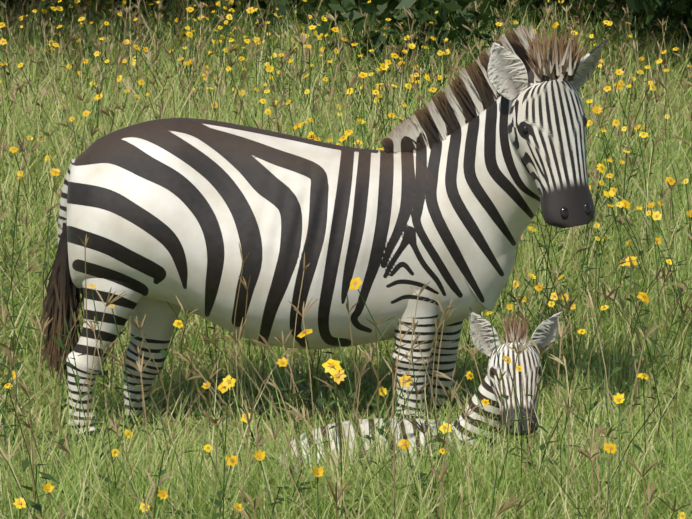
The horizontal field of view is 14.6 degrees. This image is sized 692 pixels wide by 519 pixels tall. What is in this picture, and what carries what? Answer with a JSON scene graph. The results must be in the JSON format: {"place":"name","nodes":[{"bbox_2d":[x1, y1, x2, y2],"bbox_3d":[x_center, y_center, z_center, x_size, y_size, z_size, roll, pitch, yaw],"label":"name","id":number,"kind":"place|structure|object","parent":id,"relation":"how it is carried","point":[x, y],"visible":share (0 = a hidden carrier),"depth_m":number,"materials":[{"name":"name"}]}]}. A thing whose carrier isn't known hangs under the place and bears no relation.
{"place":"outdoors","nodes":[
{"label":"outdoors","id":0,"kind":"place"},
{"bbox_2d":[0,152,691,518],"bbox_3d":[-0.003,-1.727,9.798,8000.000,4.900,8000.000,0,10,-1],"label":"ground","id":1,"kind":"structure","parent":0,"point":[163,406],"depth_m":10.41,"materials":[{"name":"green plant"}]},
{"bbox_2d":[0,0,90,28],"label":"shrub","id":2,"kind":"object","parent":1,"relation":"on","point":[39,5],"visible":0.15,"depth_m":21.65,"materials":[{"name":"green plant"}]},
{"bbox_2d":[2,0,168,13],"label":"shrub","id":3,"kind":"object","parent":1,"relation":"on","point":[75,12],"visible":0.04,"depth_m":22.96,"materials":[{"name":"green plant"}]},
{"bbox_2d":[35,0,318,16],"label":"shrub","id":4,"kind":"object","parent":1,"relation":"on","point":[189,9],"visible":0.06,"depth_m":21.70,"materials":[{"name":"green plant"}]},
{"bbox_2d":[38,25,607,440],"bbox_3d":[-0.098,-0.076,10.071,2.108,1.643,0.677,1,11,5],"label":"zebra","id":5,"kind":"object","parent":1,"relation":"on","point":[448,193],"visible":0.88,"depth_m":9.87,"materials":[{"name":"black"}]},
{"bbox_2d":[0,0,672,62],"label":"grass","id":6,"kind":"structure","parent":1,"relation":"on","point":[294,10],"depth_m":20.54,"materials":[{"name":"green plant"}]},
{"bbox_2d":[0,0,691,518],"bbox_3d":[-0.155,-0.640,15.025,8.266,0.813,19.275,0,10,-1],"label":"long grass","id":7,"kind":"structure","parent":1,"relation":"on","point":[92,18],"depth_m":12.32,"materials":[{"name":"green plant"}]},
{"bbox_2d":[0,0,691,518],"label":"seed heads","id":8,"kind":"object","parent":1,"relation":"on","point":[306,52],"visible":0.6,"depth_m":10.51,"materials":[{"name":"plant"}]},
{"bbox_2d":[0,0,691,518],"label":"flower stems","id":9,"kind":"object","parent":1,"relation":"on","point":[290,394],"visible":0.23,"depth_m":12.86,"materials":[{"name":"green plant"}]},
{"bbox_2d":[0,0,691,518],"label":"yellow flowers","id":10,"kind":"object","parent":9,"relation":"on","point":[334,362],"visible":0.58,"depth_m":12.65,"materials":[{"name":"yellow plant"}]},
{"bbox_2d":[1,0,691,515],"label":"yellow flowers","id":11,"kind":"object","parent":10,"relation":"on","point":[357,142],"visible":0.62,"depth_m":12.83,"materials":[{"name":"yellow plant"}]},
{"bbox_2d":[0,0,691,265],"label":"grass","id":12,"kind":"structure","parent":1,"relation":"on","point":[338,135],"depth_m":15.37,"materials":[{"name":"green plant"}]},
{"bbox_2d":[0,337,691,518],"bbox_3d":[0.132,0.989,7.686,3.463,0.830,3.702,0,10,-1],"label":"grass","id":13,"kind":"structure","parent":1,"relation":"on","point":[655,502],"depth_m":8.40,"materials":[{"name":"green plant"}]},
{"bbox_2d":[275,307,561,484],"bbox_3d":[0.241,0.466,9.137,0.971,0.644,0.432,1,11,7],"label":"foal","id":14,"kind":"object","parent":13,"relation":"on","point":[546,331],"visible":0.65,"depth_m":9.02,"materials":[{"name":"black"}]},
{"bbox_2d":[0,47,691,518],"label":"forbs","id":15,"kind":"object","parent":1,"relation":"on","point":[352,395],"visible":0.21,"depth_m":9.47,"materials":[{"name":"green plant"}]},
{"bbox_2d":[200,0,691,85],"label":"shrub","id":16,"kind":"object","parent":1,"relation":"on","point":[646,7],"visible":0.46,"depth_m":18.51,"materials":[{"name":"green plant"}]},
{"bbox_2d":[418,0,691,71],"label":"shrub","id":17,"kind":"object","parent":1,"relation":"on","point":[660,16],"depth_m":19.23,"materials":[{"name":"green plant"}]}
]}

